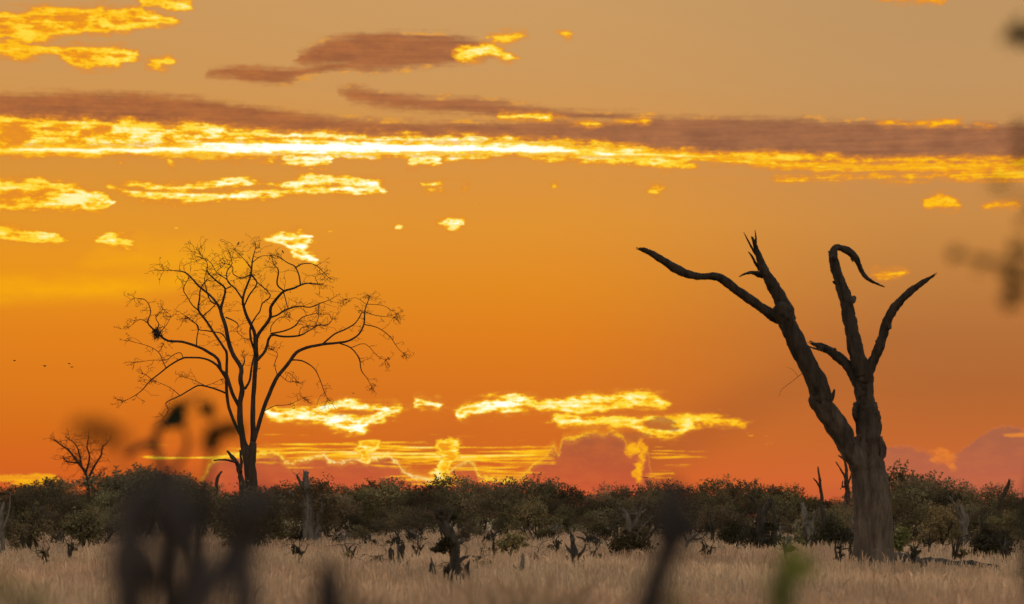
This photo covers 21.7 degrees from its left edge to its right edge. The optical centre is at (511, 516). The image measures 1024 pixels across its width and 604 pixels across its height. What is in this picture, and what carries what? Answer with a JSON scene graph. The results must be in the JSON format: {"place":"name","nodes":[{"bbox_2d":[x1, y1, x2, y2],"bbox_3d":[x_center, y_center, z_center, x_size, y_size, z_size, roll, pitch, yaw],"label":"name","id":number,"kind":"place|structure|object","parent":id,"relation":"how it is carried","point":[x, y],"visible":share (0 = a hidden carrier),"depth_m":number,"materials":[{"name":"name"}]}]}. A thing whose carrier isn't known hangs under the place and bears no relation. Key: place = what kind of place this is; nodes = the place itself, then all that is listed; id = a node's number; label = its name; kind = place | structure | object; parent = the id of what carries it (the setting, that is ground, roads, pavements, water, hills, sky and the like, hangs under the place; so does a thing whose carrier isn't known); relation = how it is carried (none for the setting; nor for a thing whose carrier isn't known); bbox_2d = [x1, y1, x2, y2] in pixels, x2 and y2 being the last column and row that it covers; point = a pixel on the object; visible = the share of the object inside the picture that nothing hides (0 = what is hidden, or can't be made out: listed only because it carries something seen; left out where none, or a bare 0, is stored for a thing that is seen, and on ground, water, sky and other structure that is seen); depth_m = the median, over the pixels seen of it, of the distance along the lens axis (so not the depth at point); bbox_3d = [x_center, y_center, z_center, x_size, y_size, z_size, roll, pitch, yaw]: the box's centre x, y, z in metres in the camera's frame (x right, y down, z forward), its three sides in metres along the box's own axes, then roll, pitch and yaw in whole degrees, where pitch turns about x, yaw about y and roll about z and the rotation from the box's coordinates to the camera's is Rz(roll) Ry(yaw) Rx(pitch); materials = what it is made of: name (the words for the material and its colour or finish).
{"place":"outdoors","nodes":[
{"label":"outdoors","id":0,"kind":"place"},
{"bbox_2d":[106,463,279,603],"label":"plant","id":1,"kind":"object","parent":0,"point":[136,570],"visible":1,"depth_m":6.12,"materials":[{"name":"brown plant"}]},
{"bbox_2d":[312,557,344,603],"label":"plant","id":2,"kind":"object","parent":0,"point":[328,586],"visible":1,"depth_m":6.58,"materials":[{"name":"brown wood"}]},
{"bbox_2d":[0,518,1023,603],"bbox_3d":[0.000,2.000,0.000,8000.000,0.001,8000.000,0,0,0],"label":"ground","id":3,"kind":"structure","parent":0,"point":[489,526],"depth_m":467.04,"materials":[{"name":"beige plant"}]},
{"bbox_2d":[0,495,10,554],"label":"tree stump","id":4,"kind":"object","parent":3,"relation":"on","point":[2,536],"visible":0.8,"depth_m":120.02,"materials":[{"name":"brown wood"}]},
{"bbox_2d":[0,508,20,543],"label":"bushy tree","id":5,"kind":"object","parent":3,"relation":"on","point":[8,524],"visible":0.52,"depth_m":139.91,"materials":[{"name":"green plant"}]},
{"bbox_2d":[0,570,46,603],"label":"green plant","id":6,"kind":"object","parent":3,"relation":"on","point":[8,584],"visible":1,"depth_m":6.53,"materials":[{"name":"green plant"}]},
{"bbox_2d":[0,491,48,537],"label":"bushy tree","id":7,"kind":"object","parent":3,"relation":"on","point":[18,512],"visible":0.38,"depth_m":177.91,"materials":[{"name":"green plant"}]},
{"bbox_2d":[0,482,54,510],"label":"bushy tree","id":8,"kind":"object","parent":3,"relation":"on","point":[21,493],"visible":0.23,"depth_m":231.76,"materials":[{"name":"green plant"}]},
{"bbox_2d":[7,500,56,552],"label":"leafy shrub","id":9,"kind":"object","parent":3,"relation":"on","point":[29,533],"visible":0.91,"depth_m":127.80,"materials":[{"name":"green plant"}]},
{"bbox_2d":[5,482,79,529],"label":"bushy tree","id":10,"kind":"object","parent":3,"relation":"on","point":[40,499],"visible":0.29,"depth_m":229.36,"materials":[{"name":"green plant"}]},
{"bbox_2d":[42,475,92,504],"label":"bushy tree","id":11,"kind":"object","parent":3,"relation":"on","point":[60,481],"visible":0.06,"depth_m":235.99,"materials":[{"name":"green plant"}]},
{"bbox_2d":[42,488,98,517],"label":"bushy tree","id":12,"kind":"object","parent":3,"relation":"on","point":[70,493],"visible":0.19,"depth_m":215.51,"materials":[{"name":"green plant"}]},
{"bbox_2d":[45,492,98,525],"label":"bushy tree","id":13,"kind":"object","parent":3,"relation":"on","point":[67,506],"visible":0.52,"depth_m":183.19,"materials":[{"name":"green plant"}]},
{"bbox_2d":[44,429,109,501],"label":"bare tree","id":14,"kind":"object","parent":3,"relation":"on","point":[79,462],"visible":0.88,"depth_m":215.00,"materials":[{"name":"brown plant"}]},
{"bbox_2d":[56,505,108,549],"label":"leafy shrub","id":15,"kind":"object","parent":3,"relation":"on","point":[81,525],"visible":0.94,"depth_m":127.78,"materials":[{"name":"green plant"}]},
{"bbox_2d":[68,416,132,501],"bbox_3d":[-0.999,0.882,6.506,0.157,2.252,0.122,0,0,0],"label":"leafy twig","id":16,"kind":"object","parent":3,"relation":"on","point":[102,431],"visible":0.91,"depth_m":6.49,"materials":[{"name":"brown plant"}]},
{"bbox_2d":[83,488,121,534],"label":"bushy tree","id":17,"kind":"object","parent":3,"relation":"on","point":[107,496],"visible":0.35,"depth_m":176.06,"materials":[{"name":"green plant"}]},
{"bbox_2d":[88,507,116,543],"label":"bushy tree","id":18,"kind":"object","parent":3,"relation":"on","point":[109,525],"visible":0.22,"depth_m":149.72,"materials":[{"name":"green plant"}]},
{"bbox_2d":[80,462,225,535],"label":"bushy tree","id":19,"kind":"object","parent":3,"relation":"on","point":[134,478],"visible":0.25,"depth_m":206.80,"materials":[{"name":"green plant"}]},
{"bbox_2d":[126,394,215,580],"bbox_3d":[-1.646,0.710,13.019,0.414,2.612,0.250,0,0,25],"label":"leafy twig","id":20,"kind":"object","parent":3,"relation":"on","point":[175,416],"visible":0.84,"depth_m":12.98,"materials":[{"name":"brown plant"}]},
{"bbox_2d":[199,419,243,562],"bbox_3d":[-1.197,0.804,11.007,0.175,2.418,0.173,0,0,14],"label":"leafy twig","id":21,"kind":"object","parent":3,"relation":"on","point":[213,436],"visible":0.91,"depth_m":10.99,"materials":[{"name":"brown plant"}]},
{"bbox_2d":[214,450,244,499],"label":"dead snag","id":22,"kind":"object","parent":3,"relation":"on","point":[239,466],"visible":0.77,"depth_m":137.01,"materials":[{"name":"brown wood"}]},
{"bbox_2d":[209,477,299,546],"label":"leafy shrub","id":23,"kind":"object","parent":3,"relation":"on","point":[277,530],"visible":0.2,"depth_m":130.74,"materials":[{"name":"green plant"}]},
{"bbox_2d":[110,233,412,494],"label":"bare tree","id":24,"kind":"object","parent":3,"relation":"on","point":[249,451],"visible":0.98,"depth_m":139.96,"materials":[{"name":"brown plant"}]},
{"bbox_2d":[274,469,349,542],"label":"bushy tree","id":25,"kind":"object","parent":3,"relation":"on","point":[306,507],"visible":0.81,"depth_m":149.72,"materials":[{"name":"green plant"}]},
{"bbox_2d":[281,489,368,537],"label":"bushy tree","id":26,"kind":"object","parent":3,"relation":"on","point":[347,507],"visible":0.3,"depth_m":187.12,"materials":[{"name":"green plant"}]},
{"bbox_2d":[344,524,371,540],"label":"bushy tree","id":27,"kind":"object","parent":3,"relation":"on","point":[356,536],"visible":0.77,"depth_m":159.74,"materials":[{"name":"green plant"}]},
{"bbox_2d":[340,513,377,540],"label":"bushy tree","id":28,"kind":"object","parent":3,"relation":"on","point":[354,518],"visible":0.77,"depth_m":175.48,"materials":[{"name":"green plant"}]},
{"bbox_2d":[329,483,391,531],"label":"bushy tree","id":29,"kind":"object","parent":3,"relation":"on","point":[360,497],"visible":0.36,"depth_m":211.34,"materials":[{"name":"green plant"}]},
{"bbox_2d":[365,508,397,535],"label":"bushy tree","id":30,"kind":"object","parent":3,"relation":"on","point":[382,524],"visible":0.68,"depth_m":191.65,"materials":[{"name":"green plant"}]},
{"bbox_2d":[342,477,424,530],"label":"bushy tree","id":31,"kind":"object","parent":3,"relation":"on","point":[393,493],"visible":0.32,"depth_m":223.53,"materials":[{"name":"green plant"}]},
{"bbox_2d":[384,486,444,532],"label":"bushy tree","id":32,"kind":"object","parent":3,"relation":"on","point":[413,503],"visible":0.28,"depth_m":217.97,"materials":[{"name":"green plant"}]},
{"bbox_2d":[385,502,444,536],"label":"bushy tree","id":33,"kind":"object","parent":3,"relation":"on","point":[405,520],"visible":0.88,"depth_m":183.62,"materials":[{"name":"green plant"}]},
{"bbox_2d":[414,473,468,532],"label":"bushy tree","id":34,"kind":"object","parent":3,"relation":"on","point":[429,487],"visible":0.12,"depth_m":237.47,"materials":[{"name":"green plant"}]},
{"bbox_2d":[420,501,462,535],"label":"bushy tree","id":35,"kind":"object","parent":3,"relation":"on","point":[436,506],"visible":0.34,"depth_m":191.90,"materials":[{"name":"green plant"}]},
{"bbox_2d":[423,501,480,584],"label":"broken tree","id":36,"kind":"object","parent":3,"relation":"on","point":[450,542],"visible":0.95,"depth_m":71.91,"materials":[{"name":"brown plant"}]},
{"bbox_2d":[416,480,488,528],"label":"bushy tree","id":37,"kind":"object","parent":3,"relation":"on","point":[439,495],"visible":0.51,"depth_m":222.21,"materials":[{"name":"green plant"}]},
{"bbox_2d":[431,471,493,530],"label":"bushy tree","id":38,"kind":"object","parent":3,"relation":"on","point":[458,481],"visible":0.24,"depth_m":240.28,"materials":[{"name":"green plant"}]},
{"bbox_2d":[456,517,489,537],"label":"bushy tree","id":39,"kind":"object","parent":3,"relation":"on","point":[474,529],"visible":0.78,"depth_m":177.88,"materials":[{"name":"green plant"}]},
{"bbox_2d":[468,484,531,534],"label":"bushy tree","id":40,"kind":"object","parent":3,"relation":"on","point":[502,505],"visible":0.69,"depth_m":209.53,"materials":[{"name":"green plant"}]},
{"bbox_2d":[490,512,513,536],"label":"bushy tree","id":41,"kind":"object","parent":3,"relation":"on","point":[498,523],"visible":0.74,"depth_m":183.73,"materials":[{"name":"green plant"}]},
{"bbox_2d":[491,529,530,557],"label":"leafy shrub","id":42,"kind":"object","parent":3,"relation":"on","point":[517,541],"visible":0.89,"depth_m":93.46,"materials":[{"name":"green plant"}]},
{"bbox_2d":[482,472,571,530],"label":"bushy tree","id":43,"kind":"object","parent":3,"relation":"on","point":[542,485],"visible":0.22,"depth_m":256.28,"materials":[{"name":"green plant"}]},
{"bbox_2d":[500,494,564,534],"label":"bushy tree","id":44,"kind":"object","parent":3,"relation":"on","point":[532,512],"visible":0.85,"depth_m":179.39,"materials":[{"name":"green plant"}]},
{"bbox_2d":[527,526,559,541],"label":"bushy tree","id":45,"kind":"object","parent":3,"relation":"on","point":[539,533],"visible":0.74,"depth_m":155.78,"materials":[{"name":"green plant"}]},
{"bbox_2d":[520,478,575,524],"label":"bushy tree","id":46,"kind":"object","parent":3,"relation":"on","point":[546,491],"visible":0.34,"depth_m":237.74,"materials":[{"name":"green plant"}]},
{"bbox_2d":[541,493,585,533],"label":"bushy tree","id":47,"kind":"object","parent":3,"relation":"on","point":[569,507],"visible":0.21,"depth_m":229.21,"materials":[{"name":"green plant"}]},
{"bbox_2d":[550,504,579,534],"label":"bushy tree","id":48,"kind":"object","parent":3,"relation":"on","point":[567,521],"visible":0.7,"depth_m":185.69,"materials":[{"name":"green plant"}]},
{"bbox_2d":[564,530,585,568],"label":"tree stump","id":49,"kind":"object","parent":3,"relation":"on","point":[573,551],"visible":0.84,"depth_m":79.27,"materials":[{"name":"brown wood"}]},
{"bbox_2d":[549,483,602,529],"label":"bushy tree","id":50,"kind":"object","parent":3,"relation":"on","point":[576,494],"visible":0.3,"depth_m":255.50,"materials":[{"name":"green plant"}]},
{"bbox_2d":[569,507,611,535],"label":"bushy tree","id":51,"kind":"object","parent":3,"relation":"on","point":[586,517],"visible":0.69,"depth_m":173.70,"materials":[{"name":"green plant"}]},
{"bbox_2d":[572,489,622,522],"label":"bushy tree","id":52,"kind":"object","parent":3,"relation":"on","point":[598,501],"visible":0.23,"depth_m":254.46,"materials":[{"name":"green plant"}]},
{"bbox_2d":[586,520,617,542],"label":"bushy tree","id":53,"kind":"object","parent":3,"relation":"on","point":[602,529],"visible":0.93,"depth_m":145.88,"materials":[{"name":"green plant"}]},
{"bbox_2d":[571,499,638,533],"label":"bushy tree","id":54,"kind":"object","parent":3,"relation":"on","point":[583,510],"visible":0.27,"depth_m":211.88,"materials":[{"name":"green plant"}]},
{"bbox_2d":[591,481,632,507],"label":"bushy tree","id":55,"kind":"object","parent":3,"relation":"on","point":[611,490],"visible":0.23,"depth_m":261.58,"materials":[{"name":"green plant"}]},
{"bbox_2d":[600,489,660,536],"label":"bushy tree","id":56,"kind":"object","parent":3,"relation":"on","point":[640,500],"visible":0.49,"depth_m":181.32,"materials":[{"name":"green plant"}]},
{"bbox_2d":[607,500,654,556],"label":"leafy shrub","id":57,"kind":"object","parent":3,"relation":"on","point":[634,533],"visible":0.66,"depth_m":100.54,"materials":[{"name":"green plant"}]},
{"bbox_2d":[610,483,660,528],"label":"bushy tree","id":58,"kind":"object","parent":3,"relation":"on","point":[627,494],"visible":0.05,"depth_m":258.62,"materials":[{"name":"green plant"}]},
{"bbox_2d":[620,476,698,515],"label":"bushy tree","id":59,"kind":"object","parent":3,"relation":"on","point":[653,487],"visible":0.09,"depth_m":258.34,"materials":[{"name":"green plant"}]},
{"bbox_2d":[633,480,697,603],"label":"dead sapling","id":60,"kind":"object","parent":3,"relation":"on","point":[675,531],"visible":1,"depth_m":6.97,"materials":[{"name":"brown wood"}]},
{"bbox_2d":[685,491,730,535],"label":"bushy tree","id":61,"kind":"object","parent":3,"relation":"on","point":[690,509],"visible":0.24,"depth_m":187.80,"materials":[{"name":"green plant"}]},
{"bbox_2d":[698,509,718,541],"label":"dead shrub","id":62,"kind":"object","parent":3,"relation":"on","point":[711,528],"visible":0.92,"depth_m":159.39,"materials":[{"name":"brown plant"}]},
{"bbox_2d":[688,474,737,503],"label":"bushy tree","id":63,"kind":"object","parent":3,"relation":"on","point":[714,485],"visible":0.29,"depth_m":254.05,"materials":[{"name":"green plant"}]},
{"bbox_2d":[688,501,755,535],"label":"bushy tree","id":64,"kind":"object","parent":3,"relation":"on","point":[719,513],"visible":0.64,"depth_m":167.55,"materials":[{"name":"green plant"}]},
{"bbox_2d":[693,488,756,531],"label":"bushy tree","id":65,"kind":"object","parent":3,"relation":"on","point":[723,498],"visible":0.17,"depth_m":227.69,"materials":[{"name":"green plant"}]},
{"bbox_2d":[714,478,764,521],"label":"bushy tree","id":66,"kind":"object","parent":3,"relation":"on","point":[732,490],"visible":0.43,"depth_m":243.84,"materials":[{"name":"green plant"}]},
{"bbox_2d":[718,493,784,550],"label":"broken tree","id":67,"kind":"object","parent":3,"relation":"on","point":[759,532],"visible":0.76,"depth_m":123.85,"materials":[{"name":"brown plant"}]},
{"bbox_2d":[724,496,780,525],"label":"bushy tree","id":68,"kind":"object","parent":3,"relation":"on","point":[750,507],"visible":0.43,"depth_m":185.63,"materials":[{"name":"green plant"}]},
{"bbox_2d":[738,484,774,523],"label":"bushy tree","id":69,"kind":"object","parent":3,"relation":"on","point":[753,492],"visible":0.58,"depth_m":217.56,"materials":[{"name":"green plant"}]},
{"bbox_2d":[762,562,796,603],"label":"green plant","id":70,"kind":"object","parent":3,"relation":"on","point":[785,590],"visible":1,"depth_m":7.59,"materials":[{"name":"green plant"}]},
{"bbox_2d":[767,504,801,534],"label":"bushy tree","id":71,"kind":"object","parent":3,"relation":"on","point":[788,511],"visible":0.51,"depth_m":177.50,"materials":[{"name":"green plant"}]},
{"bbox_2d":[636,231,936,566],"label":"dead tree","id":72,"kind":"object","parent":3,"relation":"on","point":[863,451],"visible":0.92,"depth_m":89.50,"materials":[{"name":"brown wood"}]},
{"bbox_2d":[768,483,809,515],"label":"bushy tree","id":73,"kind":"object","parent":3,"relation":"on","point":[777,492],"visible":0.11,"depth_m":237.43,"materials":[{"name":"green plant"}]},
{"bbox_2d":[755,485,829,534],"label":"bushy tree","id":74,"kind":"object","parent":3,"relation":"on","point":[796,501],"visible":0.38,"depth_m":207.04,"materials":[{"name":"green plant"}]},
{"bbox_2d":[766,539,820,585],"bbox_3d":[0.866,1.038,8.037,0.160,1.943,0.362,0,0,18],"label":"green plant","id":75,"kind":"object","parent":3,"relation":"on","point":[803,568],"visible":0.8,"depth_m":7.94,"materials":[{"name":"green plant"}]},
{"bbox_2d":[787,502,827,543],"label":"broken tree","id":76,"kind":"object","parent":3,"relation":"on","point":[808,519],"visible":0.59,"depth_m":133.80,"materials":[{"name":"brown plant"}]},
{"bbox_2d":[791,505,850,537],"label":"bushy tree","id":77,"kind":"object","parent":3,"relation":"on","point":[835,515],"visible":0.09,"depth_m":139.75,"materials":[{"name":"green plant"}]},
{"bbox_2d":[810,501,853,547],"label":"dark shrub","id":78,"kind":"object","parent":3,"relation":"on","point":[829,525],"visible":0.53,"depth_m":125.70,"materials":[{"name":"green plant"}]},
{"bbox_2d":[817,499,852,531],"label":"bushy tree","id":79,"kind":"object","parent":3,"relation":"on","point":[847,510],"visible":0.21,"depth_m":183.63,"materials":[{"name":"green plant"}]},
{"bbox_2d":[836,455,850,529],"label":"dead snag","id":80,"kind":"object","parent":3,"relation":"on","point":[846,483],"visible":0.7,"depth_m":233.83,"materials":[{"name":"brown wood"}]},
{"bbox_2d":[840,458,944,528],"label":"bushy tree","id":81,"kind":"object","parent":3,"relation":"on","point":[902,474],"visible":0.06,"depth_m":258.75,"materials":[{"name":"green plant"}]},
{"bbox_2d":[893,523,913,553],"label":"leafy shrub","id":82,"kind":"object","parent":3,"relation":"on","point":[901,540],"visible":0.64,"depth_m":100.64,"materials":[{"name":"green plant"}]},
{"bbox_2d":[890,482,935,537],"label":"bushy tree","id":83,"kind":"object","parent":3,"relation":"on","point":[900,498],"visible":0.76,"depth_m":159.20,"materials":[{"name":"green plant"}]},
{"bbox_2d":[890,480,942,526],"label":"bushy tree","id":84,"kind":"object","parent":3,"relation":"on","point":[929,495],"visible":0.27,"depth_m":216.60,"materials":[{"name":"green plant"}]},
{"bbox_2d":[894,513,944,543],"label":"bushy tree","id":85,"kind":"object","parent":3,"relation":"on","point":[911,521],"visible":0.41,"depth_m":135.93,"materials":[{"name":"green plant"}]},
{"bbox_2d":[890,470,975,524],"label":"bushy tree","id":86,"kind":"object","parent":3,"relation":"on","point":[931,485],"visible":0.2,"depth_m":237.88,"materials":[{"name":"green plant"}]},
{"bbox_2d":[910,501,961,546],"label":"leafy shrub","id":87,"kind":"object","parent":3,"relation":"on","point":[947,529],"visible":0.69,"depth_m":121.81,"materials":[{"name":"green plant"}]},
{"bbox_2d":[894,552,996,570],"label":"fallen log","id":88,"kind":"object","parent":3,"relation":"on","point":[943,561],"visible":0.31,"depth_m":93.20,"materials":[{"name":"brown wood"}]},
{"bbox_2d":[922,490,972,507],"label":"bushy tree","id":89,"kind":"object","parent":3,"relation":"on","point":[945,501],"visible":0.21,"depth_m":217.63,"materials":[{"name":"green plant"}]},
{"bbox_2d":[917,499,979,527],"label":"bushy tree","id":90,"kind":"object","parent":3,"relation":"on","point":[953,508],"visible":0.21,"depth_m":163.75,"materials":[{"name":"green plant"}]},
{"bbox_2d":[924,478,984,509],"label":"bushy tree","id":91,"kind":"object","parent":3,"relation":"on","point":[971,496],"visible":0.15,"depth_m":238.35,"materials":[{"name":"green plant"}]},
{"bbox_2d":[934,525,984,560],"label":"dead shrub","id":92,"kind":"object","parent":3,"relation":"on","point":[955,554],"visible":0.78,"depth_m":95.43,"materials":[{"name":"brown plant"}]},
{"bbox_2d":[942,493,978,549],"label":"broken tree","id":93,"kind":"object","parent":3,"relation":"on","point":[964,519],"visible":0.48,"depth_m":117.79,"materials":[{"name":"brown plant"}]},
{"bbox_2d":[947,14,1023,582],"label":"leafy sapling","id":94,"kind":"object","parent":3,"relation":"on","point":[1016,34],"visible":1,"depth_m":8.49,"materials":[{"name":"green plant"}]},
{"bbox_2d":[966,510,1020,565],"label":"dark shrub","id":95,"kind":"object","parent":3,"relation":"on","point":[986,544],"visible":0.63,"depth_m":100.50,"materials":[{"name":"green plant"}]},
{"bbox_2d":[972,509,1020,549],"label":"bushy tree","id":96,"kind":"object","parent":3,"relation":"on","point":[998,522],"visible":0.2,"depth_m":127.89,"materials":[{"name":"green plant"}]},
{"bbox_2d":[973,480,1022,507],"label":"bushy tree","id":97,"kind":"object","parent":3,"relation":"on","point":[989,493],"visible":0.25,"depth_m":256.19,"materials":[{"name":"green plant"}]},
{"bbox_2d":[977,492,1023,536],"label":"bushy tree","id":98,"kind":"object","parent":3,"relation":"on","point":[1000,516],"visible":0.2,"depth_m":151.82,"materials":[{"name":"green plant"}]},
{"bbox_2d":[992,529,1019,567],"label":"dead shrub","id":99,"kind":"object","parent":3,"relation":"on","point":[1004,549],"visible":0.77,"depth_m":95.33,"materials":[{"name":"brown plant"}]},
{"bbox_2d":[1002,509,1022,543],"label":"bushy tree","id":100,"kind":"object","parent":3,"relation":"on","point":[1016,523],"visible":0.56,"depth_m":123.98,"materials":[{"name":"green plant"}]},
{"bbox_2d":[0,0,1023,516],"label":"sky","id":101,"kind":"structure","parent":0,"point":[496,171],"materials":[{"name":"orange"}]},
{"bbox_2d":[664,589,687,603],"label":"grass","id":102,"kind":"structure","parent":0,"point":[677,598],"depth_m":6.50,"materials":[{"name":"beige plant"}]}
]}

